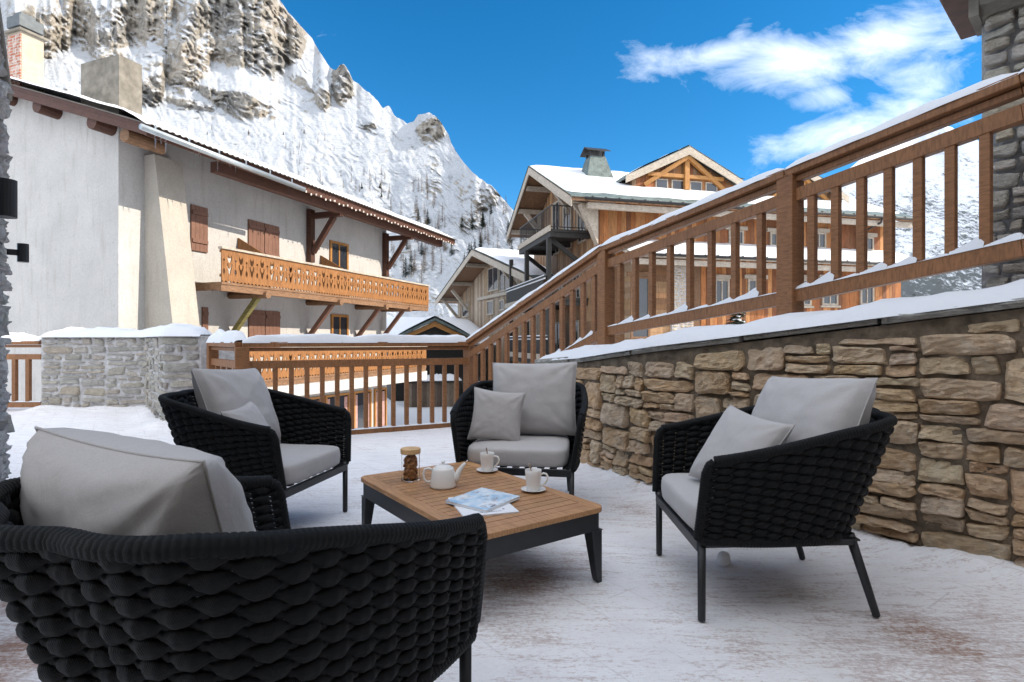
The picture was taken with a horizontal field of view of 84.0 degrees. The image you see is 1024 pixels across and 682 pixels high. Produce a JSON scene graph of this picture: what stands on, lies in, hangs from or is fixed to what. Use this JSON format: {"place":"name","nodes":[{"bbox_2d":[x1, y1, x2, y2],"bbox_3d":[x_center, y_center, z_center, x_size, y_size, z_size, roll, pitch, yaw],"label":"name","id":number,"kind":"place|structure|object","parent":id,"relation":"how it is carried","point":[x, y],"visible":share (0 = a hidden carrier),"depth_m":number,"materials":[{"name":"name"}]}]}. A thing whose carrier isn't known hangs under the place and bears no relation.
{"place":"outdoors","nodes":[
{"label":"outdoors","id":0,"kind":"place"},
{"bbox_2d":[0,0,527,317],"bbox_3d":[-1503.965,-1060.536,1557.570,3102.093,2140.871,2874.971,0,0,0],"label":"mountain","id":1,"kind":"structure","parent":0,"point":[231,73],"depth_m":345.21,"materials":[{"name":"white snow"}]},
{"bbox_2d":[402,256,408,276],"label":"pine tree","id":2,"kind":"object","parent":1,"relation":"on","point":[405,268],"visible":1,"depth_m":182.36,"materials":[{"name":"grey plant"}]},
{"bbox_2d":[408,250,415,274],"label":"pine tree","id":3,"kind":"object","parent":1,"relation":"on","point":[411,266],"visible":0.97,"depth_m":181.31,"materials":[{"name":"grey plant"}]},
{"bbox_2d":[418,242,423,255],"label":"pine tree","id":4,"kind":"object","parent":1,"relation":"on","point":[421,251],"visible":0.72,"depth_m":188.99,"materials":[{"name":"grey plant"}]},
{"bbox_2d":[425,209,429,224],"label":"pine tree","id":5,"kind":"object","parent":1,"relation":"on","point":[428,219],"visible":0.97,"depth_m":203.27,"materials":[{"name":"grey plant"}]},
{"bbox_2d":[440,202,444,221],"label":"larch tree","id":6,"kind":"object","parent":1,"relation":"on","point":[442,209],"visible":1,"depth_m":199.03,"materials":[{"name":"grey plant"}]},
{"bbox_2d":[469,213,474,229],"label":"pine tree","id":7,"kind":"object","parent":1,"relation":"on","point":[472,225],"visible":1,"depth_m":185.50,"materials":[{"name":"grey plant"}]},
{"bbox_2d":[387,398,451,425],"bbox_3d":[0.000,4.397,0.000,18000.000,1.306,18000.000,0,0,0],"label":"ground","id":8,"kind":"structure","parent":0,"point":[413,414],"depth_m":30.10,"materials":[{"name":"white snow"}]},
{"bbox_2d":[3,11,456,427],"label":"house","id":9,"kind":"structure","parent":8,"relation":"on","point":[130,216],"depth_m":14.33,"materials":[{"name":"paint"}]},
{"bbox_2d":[310,396,319,401],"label":"window","id":10,"kind":"structure","parent":9,"relation":"in","point":[312,398],"depth_m":19.33,"materials":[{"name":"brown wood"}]},
{"bbox_2d":[325,392,348,411],"bbox_3d":[-6.263,2.875,20.405,0.100,1.950,1.344,0,0,20],"label":"window","id":11,"kind":"structure","parent":9,"relation":"in","point":[344,397],"depth_m":20.65,"materials":[{"name":"brown wood"}]},
{"bbox_2d":[329,240,348,269],"bbox_3d":[-6.237,-2.996,20.504,0.080,1.119,1.036,0,0,20],"label":"window","id":12,"kind":"structure","parent":9,"relation":"in","point":[338,251],"depth_m":20.50,"materials":[{"name":"brown wood"}]},
{"bbox_2d":[330,314,348,335],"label":"window","id":13,"kind":"structure","parent":9,"relation":"in","point":[339,324],"depth_m":20.50,"materials":[{"name":"brown wood"}]},
{"bbox_2d":[354,389,371,427],"bbox_3d":[-5.740,2.875,21.804,0.100,1.950,1.117,0,0,20],"label":"window","id":14,"kind":"structure","parent":9,"relation":"in","point":[358,395],"depth_m":21.73,"materials":[{"name":"brown wood"}]},
{"bbox_2d":[374,387,386,426],"bbox_3d":[-5.316,2.875,22.940,0.100,1.950,0.834,0,0,20],"label":"window","id":15,"kind":"structure","parent":9,"relation":"in","point":[384,390],"depth_m":23.12,"materials":[{"name":"brown wood"}]},
{"bbox_2d":[409,374,461,406],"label":"wood store","id":16,"kind":"structure","parent":8,"relation":"on","point":[426,392],"depth_m":33.37,"materials":[{"name":"brown wood"}]},
{"bbox_2d":[386,316,495,400],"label":"shed","id":17,"kind":"structure","parent":8,"relation":"on","point":[436,325],"depth_m":37.36,"materials":[{"name":"brown"}]},
{"bbox_2d":[435,247,552,379],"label":"chalet","id":18,"kind":"object","parent":8,"relation":"on","point":[476,286],"visible":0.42,"depth_m":40.45,"materials":[{"name":"wood"}]},
{"bbox_2d":[462,303,468,316],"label":"window","id":19,"kind":"structure","parent":18,"relation":"in","point":[465,313],"depth_m":45.74,"materials":[{"name":"grey glass"}]},
{"bbox_2d":[487,300,493,314],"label":"window","id":20,"kind":"structure","parent":18,"relation":"in","point":[490,304],"depth_m":40.25,"materials":[{"name":"grey glass"}]},
{"bbox_2d":[488,267,498,291],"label":"window","id":21,"kind":"structure","parent":18,"relation":"in","point":[493,273],"depth_m":39.68,"materials":[{"name":"grey glass"}]},
{"bbox_2d":[499,299,504,310],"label":"window","id":22,"kind":"structure","parent":18,"relation":"in","point":[501,302],"depth_m":38.12,"materials":[{"name":"grey glass"}]},
{"bbox_2d":[499,270,508,291],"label":"window","id":23,"kind":"structure","parent":18,"relation":"in","point":[503,281],"depth_m":38.06,"materials":[{"name":"grey glass"}]},
{"bbox_2d":[504,145,912,363],"bbox_3d":[9.697,-3.075,30.784,18.810,13.850,12.650,0,0,-14],"label":"chalet","id":24,"kind":"object","parent":8,"relation":"on","point":[562,218],"visible":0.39,"depth_m":26.76,"materials":[{"name":"wood"}]},
{"bbox_2d":[552,200,559,255],"bbox_3d":[2.351,-6.000,30.277,0.090,2.800,1.200,0,0,-14],"label":"window","id":25,"kind":"structure","parent":24,"relation":"in","point":[555,209],"depth_m":30.21,"materials":[{"name":"grey glass"}]},
{"bbox_2d":[555,322,558,351],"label":"window","id":26,"kind":"structure","parent":24,"relation":"in","point":[556,323],"depth_m":30.15,"materials":[{"name":"grey glass"}]},
{"bbox_2d":[563,207,571,248],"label":"window","id":27,"kind":"structure","parent":24,"relation":"in","point":[568,218],"depth_m":28.38,"materials":[{"name":"grey glass"}]},
{"bbox_2d":[569,320,579,345],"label":"window","id":28,"kind":"structure","parent":24,"relation":"in","point":[577,321],"depth_m":27.03,"materials":[{"name":"grey glass"}]},
{"bbox_2d":[572,274,580,297],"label":"window","id":29,"kind":"structure","parent":24,"relation":"in","point":[578,290],"depth_m":27.15,"materials":[{"name":"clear glass"}]},
{"bbox_2d":[577,214,585,243],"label":"window","id":30,"kind":"structure","parent":24,"relation":"in","point":[579,221],"depth_m":26.78,"materials":[{"name":"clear glass"}]},
{"bbox_2d":[627,271,649,339],"bbox_3d":[5.571,-1.495,24.659,1.260,2.990,0.140,0,0,-14],"label":"window","id":31,"kind":"structure","parent":24,"relation":"in","point":[643,280],"depth_m":24.69,"materials":[{"name":"grey glass"}]},
{"bbox_2d":[716,275,730,302],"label":"window","id":32,"kind":"structure","parent":24,"relation":"in","point":[722,281],"depth_m":25.63,"materials":[{"name":"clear glass"}]},
{"bbox_2d":[725,226,747,243],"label":"window","id":33,"kind":"structure","parent":24,"relation":"in","point":[742,228],"depth_m":26.76,"materials":[{"name":"clear glass"}]},
{"bbox_2d":[744,274,767,292],"bbox_3d":[11.180,-2.257,26.058,1.210,1.540,0.140,0,0,-14],"label":"window","id":34,"kind":"structure","parent":24,"relation":"in","point":[751,279],"depth_m":25.99,"materials":[{"name":"clear glass"}]},
{"bbox_2d":[766,228,775,244],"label":"window","id":35,"kind":"structure","parent":24,"relation":"in","point":[772,231],"depth_m":27.17,"materials":[{"name":"clear glass"}]},
{"bbox_2d":[804,275,813,307],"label":"window","id":36,"kind":"structure","parent":24,"relation":"in","point":[807,304],"depth_m":26.70,"materials":[{"name":"clear glass"}]},
{"bbox_2d":[818,228,829,247],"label":"window","id":37,"kind":"structure","parent":24,"relation":"in","point":[822,232],"depth_m":27.88,"materials":[{"name":"clear glass"}]},
{"bbox_2d":[818,275,840,307],"bbox_3d":[15.125,-2.364,27.041,1.260,1.540,0.140,0,0,-14],"label":"window","id":38,"kind":"structure","parent":24,"relation":"in","point":[828,302],"depth_m":27.03,"materials":[{"name":"clear glass"}]},
{"bbox_2d":[860,288,873,304],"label":"window","id":39,"kind":"structure","parent":24,"relation":"in","point":[867,295],"depth_m":27.56,"materials":[{"name":"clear glass"}]},
{"bbox_2d":[868,233,877,250],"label":"window","id":40,"kind":"structure","parent":24,"relation":"in","point":[871,236],"depth_m":28.59,"materials":[{"name":"clear glass"}]},
{"bbox_2d":[724,312,747,324],"bbox_3d":[9.676,-0.149,24.334,2.639,4.137,2.436,0,0,0],"label":"fir tree","id":41,"kind":"object","parent":8,"relation":"on","point":[736,318],"visible":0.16,"depth_m":24.04,"materials":[{"name":"green wood"}]},
{"bbox_2d":[940,0,1023,288],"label":"stone house","id":42,"kind":"structure","parent":8,"relation":"on","point":[998,25],"depth_m":3.54,"materials":[{"name":"stone"}]},
{"bbox_2d":[0,405,1023,681],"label":"terrace floor","id":43,"kind":"structure","parent":0,"point":[554,613],"depth_m":2.40,"materials":[{"name":"white snow"}]},
{"bbox_2d":[0,6,14,481],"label":"stone wall","id":44,"kind":"structure","parent":43,"relation":"on","point":[6,422],"depth_m":3.81,"materials":[{"name":"white"}]},
{"bbox_2d":[0,177,17,218],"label":"wall lamp","id":45,"kind":"object","parent":44,"relation":"attached to","point":[8,198],"visible":1,"depth_m":2.34,"materials":[{"name":"black metal"}]},
{"bbox_2d":[6,243,28,262],"bbox_3d":[-3.777,-0.675,4.350,0.131,0.140,0.071,0,0,-27],"label":"wall lamp","id":46,"kind":"object","parent":44,"relation":"attached to","point":[21,252],"visible":1,"depth_m":4.33,"materials":[{"name":"black metal"}]},
{"bbox_2d":[1,333,40,406],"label":"wooden railing","id":47,"kind":"object","parent":43,"relation":"on","point":[22,340],"visible":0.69,"depth_m":8.99,"materials":[{"name":"brown wood"}]},
{"bbox_2d":[39,323,233,420],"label":"stone wall","id":48,"kind":"structure","parent":43,"relation":"on","point":[106,366],"depth_m":8.90,"materials":[{"name":"white stone"}]},
{"bbox_2d":[0,475,487,681],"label":"armchair","id":49,"kind":"object","parent":43,"relation":"on","point":[392,602],"visible":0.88,"depth_m":0.96,"materials":[{"name":"wicker"}]},
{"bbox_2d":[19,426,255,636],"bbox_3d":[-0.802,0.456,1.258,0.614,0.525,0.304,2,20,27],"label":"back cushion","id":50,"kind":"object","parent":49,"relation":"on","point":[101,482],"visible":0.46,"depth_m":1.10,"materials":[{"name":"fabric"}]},
{"bbox_2d":[158,389,351,511],"bbox_3d":[-1.556,0.697,3.394,0.921,0.803,0.883,0,0,11],"label":"armchair","id":51,"kind":"object","parent":43,"relation":"on","point":[314,433],"visible":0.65,"depth_m":3.11,"materials":[{"name":"wicker"}]},
{"bbox_2d":[191,368,280,442],"bbox_3d":[-1.645,0.406,3.433,0.217,0.525,0.604,-22,-6,7],"label":"back cushion","id":52,"kind":"object","parent":51,"relation":"on","point":[217,391],"visible":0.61,"depth_m":3.29,"materials":[{"name":"fabric"}]},
{"bbox_2d":[220,401,268,425],"bbox_3d":[-1.468,0.516,3.204,0.124,0.345,0.355,-28,3,1],"label":"throw pillow","id":53,"kind":"object","parent":51,"relation":"on","point":[249,411],"visible":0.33,"depth_m":3.18,"materials":[{"name":"fabric"}]},
{"bbox_2d":[206,329,469,434],"bbox_3d":[-2.174,0.502,6.741,3.351,1.296,1.314,0,0,-3],"label":"wooden railing","id":54,"kind":"object","parent":43,"relation":"on","point":[239,343],"visible":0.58,"depth_m":6.75,"materials":[{"name":"brown wood"}]},
{"bbox_2d":[360,461,602,621],"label":"coffee table","id":55,"kind":"object","parent":43,"relation":"on","point":[548,515],"visible":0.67,"depth_m":2.60,"materials":[{"name":"brown wood"}]},
{"bbox_2d":[400,446,420,482],"bbox_3d":[-0.548,0.665,3.073,0.108,0.174,0.108,0,0,0],"label":"biscuit jar","id":56,"kind":"object","parent":55,"relation":"on","point":[410,463],"visible":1,"depth_m":3.03,"materials":[{"name":"clear glass"}]},
{"bbox_2d":[422,461,465,489],"bbox_3d":[-0.351,0.685,2.933,0.194,0.135,0.135,0,0,32],"label":"teapot","id":57,"kind":"object","parent":55,"relation":"on","point":[445,476],"visible":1,"depth_m":2.89,"materials":[{"name":"ceramic"}]},
{"bbox_2d":[448,497,518,515],"bbox_3d":[-0.137,0.749,2.602,0.248,0.007,0.318,0,0,-19],"label":"magazine","id":58,"kind":"object","parent":55,"relation":"on","point":[509,508],"visible":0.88,"depth_m":2.49,"materials":[{"name":"paper"}]},
{"bbox_2d":[445,487,519,512],"bbox_3d":[-0.132,0.740,2.660,0.248,0.013,0.299,0,0,34],"label":"magazine","id":59,"kind":"object","parent":58,"relation":"on","point":[484,500],"visible":1,"depth_m":2.63,"materials":[{"name":"paper"}]},
{"bbox_2d":[476,467,497,472],"bbox_3d":[-0.143,0.745,3.278,0.126,0.014,0.126,0,0,0],"label":"saucer","id":60,"kind":"object","parent":55,"relation":"on","point":[480,470],"visible":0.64,"depth_m":3.26,"materials":[{"name":"ceramic"}]},
{"bbox_2d":[480,451,499,471],"bbox_3d":[-0.134,0.695,3.267,0.083,0.102,0.110,0,0,-39],"label":"mug","id":61,"kind":"object","parent":60,"relation":"on","point":[487,461],"visible":0.98,"depth_m":3.25,"materials":[{"name":"ceramic"}]},
{"bbox_2d":[521,486,545,492],"bbox_3d":[0.107,0.745,2.850,0.126,0.014,0.126,0,0,0],"label":"saucer","id":62,"kind":"object","parent":55,"relation":"on","point":[523,488],"visible":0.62,"depth_m":2.83,"materials":[{"name":"ceramic"}]},
{"bbox_2d":[525,468,548,490],"bbox_3d":[0.124,0.695,2.850,0.118,0.102,0.083,0,0,0],"label":"mug","id":63,"kind":"object","parent":62,"relation":"on","point":[533,479],"visible":0.99,"depth_m":2.82,"materials":[{"name":"ceramic"}]},
{"bbox_2d":[450,380,587,495],"bbox_3d":[0.084,0.697,3.929,0.883,0.803,0.921,0,0,8],"label":"armchair","id":64,"kind":"object","parent":43,"relation":"on","point":[553,452],"visible":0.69,"depth_m":3.55,"materials":[{"name":"wicker"}]},
{"bbox_2d":[467,387,525,440],"bbox_3d":[-0.100,0.496,3.781,0.355,0.355,0.125,6,-16,4],"label":"throw pillow","id":65,"kind":"object","parent":64,"relation":"on","point":[496,415],"visible":0.95,"depth_m":3.73,"materials":[{"name":"fabric"}]},
{"bbox_2d":[493,362,576,435],"bbox_3d":[0.151,0.401,4.007,0.614,0.525,0.219,-1,-18,10],"label":"back cushion","id":66,"kind":"object","parent":64,"relation":"on","point":[549,400],"visible":0.75,"depth_m":3.91,"materials":[{"name":"fabric"}]},
{"bbox_2d":[717,551,730,565],"bbox_3d":[1.043,1.073,2.802,0.069,0.075,0.060,0,0,0],"label":"snow lump","id":67,"kind":"object","parent":43,"relation":"on","point":[723,558],"visible":1,"depth_m":2.78,"materials":[{"name":"white snow"}]},
{"bbox_2d":[652,405,897,621],"bbox_3d":[1.174,0.697,2.564,0.921,0.803,0.883,0,0,1],"label":"armchair","id":68,"kind":"object","parent":43,"relation":"on","point":[799,495],"visible":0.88,"depth_m":2.18,"materials":[{"name":"wicker"}]},
{"bbox_2d":[688,405,794,493],"bbox_3d":[0.999,0.491,2.517,0.145,0.395,0.405,34,-5,-18],"label":"throw pillow","id":69,"kind":"object","parent":68,"relation":"on","point":[735,430],"visible":0.58,"depth_m":2.49,"materials":[{"name":"fabric"}]},
{"bbox_2d":[751,376,877,442],"bbox_3d":[1.285,0.401,2.532,0.249,0.525,0.614,25,-8,-12],"label":"back cushion","id":70,"kind":"object","parent":68,"relation":"on","point":[809,407],"visible":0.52,"depth_m":2.37,"materials":[{"name":"fabric"}]},
{"bbox_2d":[280,0,981,210],"label":"sky","id":71,"kind":"structure","parent":0,"point":[756,87],"materials":[{"name":"blue"}]},
{"bbox_2d":[739,286,994,340],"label":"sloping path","id":72,"kind":"structure","parent":0,"point":[857,328],"depth_m":3.28,"materials":[{"name":"white"}]},
{"bbox_2d":[842,127,981,296],"bbox_3d":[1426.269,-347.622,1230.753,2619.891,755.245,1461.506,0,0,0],"label":"mountain","id":73,"kind":"structure","parent":0,"point":[968,205],"depth_m":819.48,"materials":[{"name":"white snow"}]},
{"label":"terrace base","id":74,"kind":"structure","parent":0,"visible":0},
{"bbox_2d":[535,279,1023,567],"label":"stone wall","id":75,"kind":"structure","parent":74,"relation":"on","point":[946,369],"depth_m":2.97,"materials":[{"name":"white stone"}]},
{"bbox_2d":[463,68,1023,391],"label":"wooden railing","id":76,"kind":"object","parent":75,"relation":"on","point":[794,292],"visible":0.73,"depth_m":3.83,"materials":[{"name":"brown wood"}]}
]}

